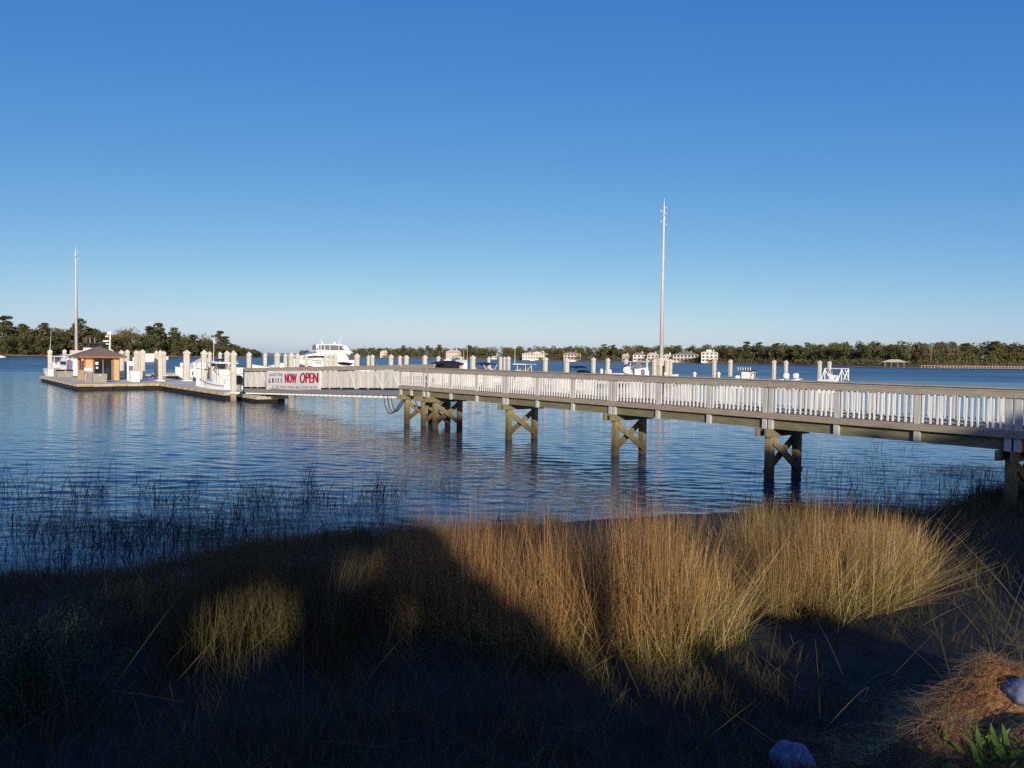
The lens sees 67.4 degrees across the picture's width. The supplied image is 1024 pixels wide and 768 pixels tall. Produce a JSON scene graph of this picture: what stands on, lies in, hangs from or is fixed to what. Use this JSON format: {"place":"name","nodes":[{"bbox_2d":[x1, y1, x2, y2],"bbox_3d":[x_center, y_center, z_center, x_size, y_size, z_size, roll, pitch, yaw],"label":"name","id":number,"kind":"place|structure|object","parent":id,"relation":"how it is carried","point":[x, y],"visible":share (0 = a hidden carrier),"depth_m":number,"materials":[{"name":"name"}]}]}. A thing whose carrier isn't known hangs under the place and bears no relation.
{"place":"outdoors","nodes":[
{"label":"outdoors","id":0,"kind":"place"},
{"bbox_2d":[0,353,260,357],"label":"bank","id":1,"kind":"structure","parent":0,"point":[56,354],"depth_m":558.14,"materials":[{"name":"green plant"}]},
{"bbox_2d":[0,315,13,351],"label":"pine tree","id":2,"kind":"object","parent":1,"relation":"on","point":[7,325],"visible":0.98,"depth_m":534.56,"materials":[{"name":"green plant"}]},
{"bbox_2d":[8,323,30,347],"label":"pine tree","id":3,"kind":"object","parent":1,"relation":"on","point":[25,326],"visible":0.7,"depth_m":543.33,"materials":[{"name":"green plant"}]},
{"bbox_2d":[35,323,53,336],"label":"pine tree","id":4,"kind":"object","parent":1,"relation":"on","point":[46,327],"visible":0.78,"depth_m":558.34,"materials":[{"name":"green plant"}]},
{"bbox_2d":[54,328,74,349],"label":"broadleaf tree","id":5,"kind":"object","parent":1,"relation":"on","point":[64,340],"visible":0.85,"depth_m":570.76,"materials":[{"name":"green plant"}]},
{"bbox_2d":[69,318,89,334],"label":"pine tree","id":6,"kind":"object","parent":1,"relation":"on","point":[81,326],"visible":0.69,"depth_m":579.28,"materials":[{"name":"green plant"}]},
{"bbox_2d":[87,328,101,344],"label":"broadleaf tree","id":7,"kind":"object","parent":1,"relation":"on","point":[94,330],"visible":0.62,"depth_m":590.80,"materials":[{"name":"green plant"}]},
{"bbox_2d":[0,326,261,355],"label":"woods","id":8,"kind":"object","parent":1,"relation":"on","point":[33,341],"visible":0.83,"depth_m":594.18,"materials":[{"name":"green plant"}]},
{"bbox_2d":[123,326,139,353],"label":"bare tree","id":9,"kind":"object","parent":1,"relation":"on","point":[134,334],"visible":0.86,"depth_m":619.16,"materials":[{"name":"grey plant"}]},
{"bbox_2d":[142,326,164,350],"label":"pine tree","id":10,"kind":"object","parent":1,"relation":"on","point":[150,330],"visible":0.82,"depth_m":633.85,"materials":[{"name":"green plant"}]},
{"bbox_2d":[153,322,167,347],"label":"pine tree","id":11,"kind":"object","parent":1,"relation":"on","point":[161,332],"visible":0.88,"depth_m":640.99,"materials":[{"name":"green plant"}]},
{"bbox_2d":[168,327,183,344],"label":"pine tree","id":12,"kind":"object","parent":1,"relation":"on","point":[176,335],"visible":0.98,"depth_m":653.17,"materials":[{"name":"green plant"}]},
{"bbox_2d":[210,330,227,345],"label":"pine tree","id":13,"kind":"object","parent":1,"relation":"on","point":[220,338],"visible":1,"depth_m":704.67,"materials":[{"name":"green plant"}]},
{"bbox_2d":[0,355,1023,579],"bbox_3d":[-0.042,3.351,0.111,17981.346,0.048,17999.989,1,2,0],"label":"water","id":14,"kind":"structure","parent":0,"point":[561,459],"depth_m":25.32,"materials":[{"name":"blue liquid"}]},
{"bbox_2d":[46,349,52,375],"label":"concrete pile","id":15,"kind":"object","parent":14,"relation":"in","point":[49,351],"visible":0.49,"depth_m":89.79,"materials":[{"name":"concrete"}]},
{"bbox_2d":[43,339,66,375],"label":"motor boat","id":16,"kind":"object","parent":14,"relation":"on","point":[55,361],"visible":0.16,"depth_m":100.58,"materials":[{"name":"grey plastic"}]},
{"bbox_2d":[59,354,76,375],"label":"motor boat","id":17,"kind":"object","parent":14,"relation":"on","point":[68,363],"visible":0.38,"depth_m":95.10,"materials":[{"name":"grey plastic"}]},
{"bbox_2d":[70,248,82,357],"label":"tall pole","id":18,"kind":"object","parent":14,"relation":"in","point":[76,350],"visible":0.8,"depth_m":139.46,"materials":[{"name":"metal"}]},
{"bbox_2d":[52,331,110,360],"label":"fishing boat","id":19,"kind":"object","parent":14,"relation":"on","point":[90,346],"visible":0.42,"depth_m":117.86,"materials":[{"name":"grey plastic"}]},
{"bbox_2d":[39,376,199,389],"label":"floating dock","id":20,"kind":"object","parent":14,"relation":"on","point":[122,383],"visible":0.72,"depth_m":71.26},
{"bbox_2d":[56,369,73,376],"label":"dock box","id":21,"kind":"object","parent":20,"relation":"on","point":[65,373],"visible":0.94,"depth_m":85.14,"materials":[{"name":"plastic"}]},
{"bbox_2d":[84,368,92,381],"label":"fuel pump","id":22,"kind":"object","parent":20,"relation":"on","point":[88,375],"visible":0.98,"depth_m":71.82,"materials":[{"name":"metal"}]},
{"bbox_2d":[70,346,126,379],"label":"dock hut","id":23,"kind":"object","parent":20,"relation":"on","point":[98,359],"visible":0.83,"depth_m":78.23,"materials":[{"name":"brown wood"}]},
{"bbox_2d":[94,359,111,372],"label":"door","id":24,"kind":"structure","parent":23,"relation":"in","point":[98,363],"depth_m":77.79,"materials":[{"name":"black glass"}]},
{"bbox_2d":[103,359,111,379],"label":"door","id":25,"kind":"structure","parent":23,"relation":"in","point":[107,363],"depth_m":78.36,"materials":[{"name":"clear glass"}]},
{"bbox_2d":[92,373,106,381],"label":"dock box","id":26,"kind":"object","parent":20,"relation":"on","point":[99,377],"visible":0.96,"depth_m":72.05,"materials":[{"name":"beige plastic"}]},
{"bbox_2d":[125,361,133,380],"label":"fuel dispenser","id":27,"kind":"object","parent":20,"relation":"on","point":[130,366],"visible":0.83,"depth_m":77.35,"materials":[{"name":"white metal"}]},
{"bbox_2d":[129,371,140,381],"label":"dock box","id":28,"kind":"object","parent":20,"relation":"on","point":[134,376],"visible":1,"depth_m":74.65,"materials":[{"name":"white plastic"}]},
{"bbox_2d":[119,350,124,376],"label":"concrete pile","id":29,"kind":"object","parent":14,"relation":"in","point":[121,365],"visible":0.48,"depth_m":89.82,"materials":[{"name":"concrete"}]},
{"bbox_2d":[123,350,129,377],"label":"concrete pile","id":30,"kind":"object","parent":14,"relation":"in","point":[127,353],"visible":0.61,"depth_m":85.78,"materials":[{"name":"concrete"}]},
{"bbox_2d":[133,350,138,370],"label":"concrete pile","id":31,"kind":"object","parent":14,"relation":"in","point":[135,352],"visible":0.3,"depth_m":91.79,"materials":[{"name":"concrete"}]},
{"bbox_2d":[139,349,146,378],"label":"concrete pile","id":32,"kind":"object","parent":14,"relation":"in","point":[142,352],"visible":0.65,"depth_m":81.80,"materials":[{"name":"concrete"}]},
{"bbox_2d":[133,354,167,361],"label":"boat","id":33,"kind":"object","parent":14,"relation":"on","point":[149,357],"visible":0.3,"depth_m":287.69,"materials":[{"name":"grey plastic"}]},
{"bbox_2d":[152,351,157,377],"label":"concrete pile","id":34,"kind":"object","parent":14,"relation":"in","point":[155,364],"visible":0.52,"depth_m":85.83,"materials":[{"name":"concrete"}]},
{"bbox_2d":[156,350,164,380],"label":"concrete pile","id":35,"kind":"object","parent":14,"relation":"in","point":[160,365],"visible":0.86,"depth_m":76.83,"materials":[{"name":"concrete"}]},
{"bbox_2d":[145,374,179,377],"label":"floating dock","id":36,"kind":"object","parent":14,"relation":"on","point":[170,376],"visible":0.03,"depth_m":101.61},
{"bbox_2d":[163,351,167,377],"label":"concrete pile","id":37,"kind":"object","parent":14,"relation":"in","point":[164,364],"visible":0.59,"depth_m":94.84,"materials":[{"name":"concrete"}]},
{"bbox_2d":[181,350,191,380],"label":"concrete pile","id":38,"kind":"object","parent":14,"relation":"in","point":[186,365],"visible":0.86,"depth_m":77.78,"materials":[{"name":"concrete"}]},
{"bbox_2d":[159,383,242,399],"bbox_3d":[-25.305,0.676,64.696,3.980,0.832,19.000,-1,3,-38],"label":"floating dock","id":39,"kind":"object","parent":14,"relation":"on","point":[191,388],"visible":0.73,"depth_m":62.23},
{"bbox_2d":[202,348,242,389],"bbox_3d":[-23.852,-1.468,63.297,2.540,5.351,7.774,-1,3,-40],"label":"motor boat","id":40,"kind":"object","parent":39,"relation":"on","point":[220,379],"visible":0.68,"depth_m":62.48,"materials":[{"name":"grey plastic"}]},
{"bbox_2d":[198,350,207,386],"bbox_3d":[-26.080,-0.059,65.048,0.741,5.656,0.741,-1,3,-38],"label":"concrete pile","id":41,"kind":"object","parent":14,"relation":"in","point":[203,353],"visible":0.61,"depth_m":64.84,"materials":[{"name":"concrete"}]},
{"bbox_2d":[175,358,238,379],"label":"motor boat","id":42,"kind":"object","parent":14,"relation":"on","point":[198,368],"visible":0.3,"depth_m":96.90,"materials":[{"name":"grey plastic"}]},
{"bbox_2d":[207,351,211,377],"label":"concrete pile","id":43,"kind":"object","parent":14,"relation":"in","point":[209,354],"visible":0.41,"depth_m":84.83,"materials":[{"name":"concrete"}]},
{"bbox_2d":[224,351,229,369],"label":"concrete pile","id":44,"kind":"object","parent":14,"relation":"in","point":[226,356],"visible":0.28,"depth_m":69.83,"materials":[{"name":"concrete"}]},
{"bbox_2d":[227,351,239,400],"bbox_3d":[-19.826,0.414,54.656,0.671,5.588,0.671,-1,3,-38],"label":"concrete pile","id":45,"kind":"object","parent":14,"relation":"in","point":[233,392],"visible":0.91,"depth_m":54.49,"materials":[{"name":"concrete"}]},
{"bbox_2d":[246,352,251,367],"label":"concrete pile","id":46,"kind":"object","parent":14,"relation":"in","point":[248,359],"visible":0.3,"depth_m":77.82,"materials":[{"name":"concrete"}]},
{"bbox_2d":[238,394,287,401],"bbox_3d":[-18.040,1.135,55.535,2.250,0.732,4.000,-1,3,-38],"label":"floating dock","id":47,"kind":"object","parent":14,"relation":"on","point":[259,398],"visible":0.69,"depth_m":54.29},
{"bbox_2d":[243,364,435,397],"bbox_3d":[-11.139,0.066,46.662,1.810,2.904,26.312,-1,3,-38],"label":"gangway","id":48,"kind":"object","parent":47,"relation":"on","point":[254,380],"visible":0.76,"depth_m":43.12,"materials":[{"name":"wood"}]},
{"bbox_2d":[265,371,321,390],"bbox_3d":[-14.136,-0.164,49.170,0.088,1.593,9.268,-1,3,-38],"label":"banner","id":49,"kind":"object","parent":48,"relation":"attached to","point":[296,380],"visible":1,"depth_m":48.82,"materials":[{"name":"white plastic"}]},
{"bbox_2d":[383,395,441,413],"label":"hoses","id":50,"kind":"object","parent":48,"relation":"hanging from","point":[395,410],"visible":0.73,"depth_m":38.45,"materials":[{"name":"rubber"}]},
{"bbox_2d":[252,362,294,368],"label":"motor boat","id":51,"kind":"object","parent":14,"relation":"on","point":[263,367],"visible":0.24,"depth_m":102.94,"materials":[{"name":"white plastic"}]},
{"bbox_2d":[274,352,279,366],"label":"concrete pile","id":52,"kind":"object","parent":14,"relation":"in","point":[276,359],"visible":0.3,"depth_m":67.83,"materials":[{"name":"concrete"}]},
{"bbox_2d":[288,352,294,366],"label":"concrete pile","id":53,"kind":"object","parent":14,"relation":"in","point":[291,355],"visible":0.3,"depth_m":67.82,"materials":[{"name":"concrete"}]},
{"bbox_2d":[295,353,299,366],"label":"concrete pile","id":54,"kind":"object","parent":14,"relation":"in","point":[297,359],"visible":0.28,"depth_m":87.84,"materials":[{"name":"concrete"}]},
{"bbox_2d":[294,336,353,371],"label":"motor yacht","id":55,"kind":"object","parent":14,"relation":"on","point":[317,353],"visible":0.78,"depth_m":138.85,"materials":[{"name":"grey plastic"}]},
{"bbox_2d":[354,353,359,388],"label":"concrete pile","id":56,"kind":"object","parent":14,"relation":"in","point":[356,359],"visible":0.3,"depth_m":71.85,"materials":[{"name":"concrete"}]},
{"bbox_2d":[430,360,466,382],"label":"motor boat","id":57,"kind":"object","parent":14,"relation":"on","point":[459,364],"visible":0.34,"depth_m":97.17,"materials":[{"name":"black plastic"}]},
{"bbox_2d":[470,355,475,387],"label":"concrete pile","id":58,"kind":"object","parent":14,"relation":"in","point":[472,361],"visible":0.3,"depth_m":76.82,"materials":[{"name":"concrete"}]},
{"bbox_2d":[475,362,514,381],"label":"motor boat","id":59,"kind":"object","parent":14,"relation":"on","point":[484,364],"visible":0.27,"depth_m":86.44,"materials":[{"name":"grey plastic"}]},
{"bbox_2d":[0,439,1023,576],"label":"reeds","id":60,"kind":"object","parent":14,"relation":"in","point":[151,523],"visible":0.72,"depth_m":15.38,"materials":[{"name":"plant"}]},
{"bbox_2d":[543,357,547,388],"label":"concrete pile","id":61,"kind":"object","parent":14,"relation":"in","point":[545,364],"visible":0.36,"depth_m":82.82,"materials":[{"name":"concrete"}]},
{"bbox_2d":[321,379,777,389],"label":"floating dock","id":62,"kind":"object","parent":14,"relation":"on","point":[479,385],"visible":0.02,"depth_m":82.08,"materials":[{"name":"grey wood"}]},
{"bbox_2d":[500,364,535,387],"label":"motor boat","id":63,"kind":"object","parent":62,"relation":"on","point":[526,368],"visible":0.24,"depth_m":85.57,"materials":[{"name":"grey plastic"}]},
{"bbox_2d":[564,357,569,393],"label":"concrete pile","id":64,"kind":"object","parent":14,"relation":"in","point":[566,364],"visible":0.39,"depth_m":71.82,"materials":[{"name":"concrete"}]},
{"bbox_2d":[569,365,597,390],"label":"motor boat","id":65,"kind":"object","parent":14,"relation":"on","point":[580,371],"visible":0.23,"depth_m":79.72,"materials":[{"name":"blue plastic"}]},
{"bbox_2d":[606,358,609,373],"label":"concrete pile","id":66,"kind":"object","parent":14,"relation":"in","point":[607,365],"visible":0.3,"depth_m":98.84,"materials":[{"name":"concrete"}]},
{"bbox_2d":[605,361,647,374],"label":"motor boat","id":67,"kind":"object","parent":14,"relation":"on","point":[639,364],"visible":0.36,"depth_m":100.32,"materials":[{"name":"grey plastic"}]},
{"bbox_2d":[623,367,677,383],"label":"motor boat","id":68,"kind":"object","parent":14,"relation":"on","point":[643,371],"visible":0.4,"depth_m":98.65,"materials":[{"name":"grey plastic"}]},
{"bbox_2d":[652,359,656,374],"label":"concrete pile","id":69,"kind":"object","parent":14,"relation":"in","point":[654,361],"visible":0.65,"depth_m":93.33,"materials":[{"name":"concrete"}]},
{"bbox_2d":[654,198,668,385],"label":"tall pole","id":70,"kind":"object","parent":14,"relation":"in","point":[660,366],"visible":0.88,"depth_m":95.51,"materials":[{"name":"metal"}]},
{"bbox_2d":[665,358,668,385],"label":"concrete pile","id":71,"kind":"object","parent":14,"relation":"in","point":[667,365],"visible":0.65,"depth_m":95.03,"materials":[{"name":"concrete"}]},
{"bbox_2d":[712,359,716,385],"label":"concrete pile","id":72,"kind":"object","parent":14,"relation":"in","point":[714,361],"visible":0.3,"depth_m":98.84,"materials":[{"name":"concrete"}]},
{"bbox_2d":[728,359,732,377],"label":"concrete pile","id":73,"kind":"object","parent":14,"relation":"in","point":[730,361],"visible":0.3,"depth_m":98.84,"materials":[{"name":"concrete"}]},
{"bbox_2d":[732,367,758,387],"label":"motor boat","id":74,"kind":"object","parent":14,"relation":"on","point":[747,373],"visible":0.42,"depth_m":93.15,"materials":[{"name":"grey plastic"}]},
{"bbox_2d":[772,360,776,379],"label":"concrete pile","id":75,"kind":"object","parent":14,"relation":"in","point":[774,362],"visible":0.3,"depth_m":100.83,"materials":[{"name":"concrete"}]},
{"bbox_2d":[777,373,802,388],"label":"motor boat","id":76,"kind":"object","parent":14,"relation":"on","point":[795,376],"visible":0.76,"depth_m":91.97,"materials":[{"name":"white plastic"}]},
{"bbox_2d":[817,361,821,380],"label":"concrete pile","id":77,"kind":"object","parent":14,"relation":"in","point":[819,369],"visible":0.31,"depth_m":103.83,"materials":[{"name":"concrete"}]},
{"bbox_2d":[818,368,848,392],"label":"motor boat","id":78,"kind":"object","parent":14,"relation":"on","point":[833,378],"visible":0.52,"depth_m":81.64,"materials":[{"name":"grey plastic"}]},
{"bbox_2d":[874,359,920,367],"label":"pavilion","id":79,"kind":"structure","parent":14,"relation":"in","point":[894,360],"depth_m":468.21,"materials":[{"name":"metal"}]},
{"bbox_2d":[921,365,1020,368],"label":"long jetty","id":80,"kind":"object","parent":14,"relation":"in","point":[971,366],"visible":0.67,"depth_m":470.46,"materials":[{"name":"wood"}]},
{"bbox_2d":[0,477,1023,767],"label":"ground","id":81,"kind":"structure","parent":0,"point":[850,653],"depth_m":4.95,"materials":[{"name":"brown plant"}]},
{"bbox_2d":[0,591,141,725],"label":"shrub","id":82,"kind":"object","parent":81,"relation":"on","point":[25,664],"visible":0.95,"depth_m":4.47,"materials":[{"name":"green plant"}]},
{"bbox_2d":[334,479,1002,676],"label":"marsh grass","id":83,"kind":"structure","parent":81,"relation":"on","point":[655,583],"depth_m":6.65,"materials":[{"name":"beige plant"}]},
{"bbox_2d":[397,368,1023,507],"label":"pier","id":84,"kind":"structure","parent":81,"relation":"on","point":[1006,439],"depth_m":22.46,"materials":[{"name":"paint"}]},
{"bbox_2d":[769,740,815,767],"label":"stone","id":85,"kind":"object","parent":81,"relation":"on","point":[784,756],"visible":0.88,"depth_m":3.88,"materials":[{"name":"stone"}]},
{"bbox_2d":[733,626,1023,767],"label":"pine straw","id":86,"kind":"object","parent":81,"relation":"on","point":[980,660],"visible":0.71,"depth_m":3.99,"materials":[{"name":"brown plant"}]},
{"bbox_2d":[1002,678,1023,707],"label":"stone","id":87,"kind":"object","parent":86,"relation":"on","point":[1015,688],"visible":0.95,"depth_m":3.84,"materials":[{"name":"grey stone"}]},
{"bbox_2d":[917,722,1023,767],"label":"weed","id":88,"kind":"object","parent":81,"relation":"on","point":[1000,752],"visible":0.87,"depth_m":3.46,"materials":[{"name":"green plant"}]},
{"bbox_2d":[0,0,1023,360],"label":"sky","id":89,"kind":"structure","parent":0,"point":[280,176],"materials":[{"name":"blue"}]},
{"bbox_2d":[647,351,658,361],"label":"house","id":90,"kind":"structure","parent":0,"point":[650,356],"depth_m":765.37,"materials":[{"name":"grey"}]},
{"bbox_2d":[349,355,1023,368],"bbox_3d":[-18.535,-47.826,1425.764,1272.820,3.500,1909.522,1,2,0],"label":"bank","id":91,"kind":"structure","parent":0,"point":[810,364],"depth_m":596.87,"materials":[{"name":"green plant"}]},
{"bbox_2d":[446,349,460,358],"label":"house","id":92,"kind":"structure","parent":91,"relation":"on","point":[450,354],"depth_m":1120.31,"materials":[{"name":"white"}]},
{"bbox_2d":[522,351,549,359],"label":"house","id":93,"kind":"structure","parent":91,"relation":"on","point":[530,355],"depth_m":926.57,"materials":[{"name":"paint"}]},
{"bbox_2d":[564,352,580,360],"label":"house","id":94,"kind":"structure","parent":91,"relation":"on","point":[569,355],"depth_m":865.38,"materials":[{"name":"beige"}]},
{"bbox_2d":[633,352,644,360],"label":"house","id":95,"kind":"structure","parent":91,"relation":"on","point":[637,356],"depth_m":778.27,"materials":[{"name":"beige"}]},
{"bbox_2d":[299,340,1023,367],"bbox_3d":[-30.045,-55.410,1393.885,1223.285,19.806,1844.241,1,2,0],"label":"woods","id":96,"kind":"object","parent":91,"relation":"on","point":[814,353],"visible":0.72,"depth_m":592.96,"materials":[{"name":"green plant"}]},
{"bbox_2d":[673,351,697,362],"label":"house","id":97,"kind":"structure","parent":91,"relation":"on","point":[680,356],"depth_m":737.30,"materials":[{"name":"grey"}]},
{"bbox_2d":[701,350,717,362],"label":"house","id":98,"kind":"structure","parent":91,"relation":"on","point":[707,354],"depth_m":702.74,"materials":[{"name":"paint"}]},
{"bbox_2d":[753,342,765,351],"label":"pine tree","id":99,"kind":"object","parent":91,"relation":"on","point":[759,348],"visible":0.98,"depth_m":655.91,"materials":[{"name":"green plant"}]},
{"bbox_2d":[825,346,842,363],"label":"broadleaf tree","id":100,"kind":"object","parent":91,"relation":"on","point":[833,356],"visible":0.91,"depth_m":560.01,"materials":[{"name":"green plant"}]},
{"bbox_2d":[886,345,896,362],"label":"pine tree","id":101,"kind":"object","parent":91,"relation":"on","point":[890,348],"visible":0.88,"depth_m":515.61,"materials":[{"name":"green plant"}]},
{"bbox_2d":[961,343,974,361],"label":"pine tree","id":102,"kind":"object","parent":91,"relation":"on","point":[965,349],"visible":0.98,"depth_m":504.69,"materials":[{"name":"green plant"}]},
{"bbox_2d":[989,341,1003,357],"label":"pine tree","id":103,"kind":"object","parent":91,"relation":"on","point":[997,347],"visible":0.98,"depth_m":514.44,"materials":[{"name":"green plant"}]},
{"bbox_2d":[1001,344,1018,365],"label":"pine tree","id":104,"kind":"object","parent":91,"relation":"on","point":[1012,347],"visible":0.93,"depth_m":519.69,"materials":[{"name":"green plant"}]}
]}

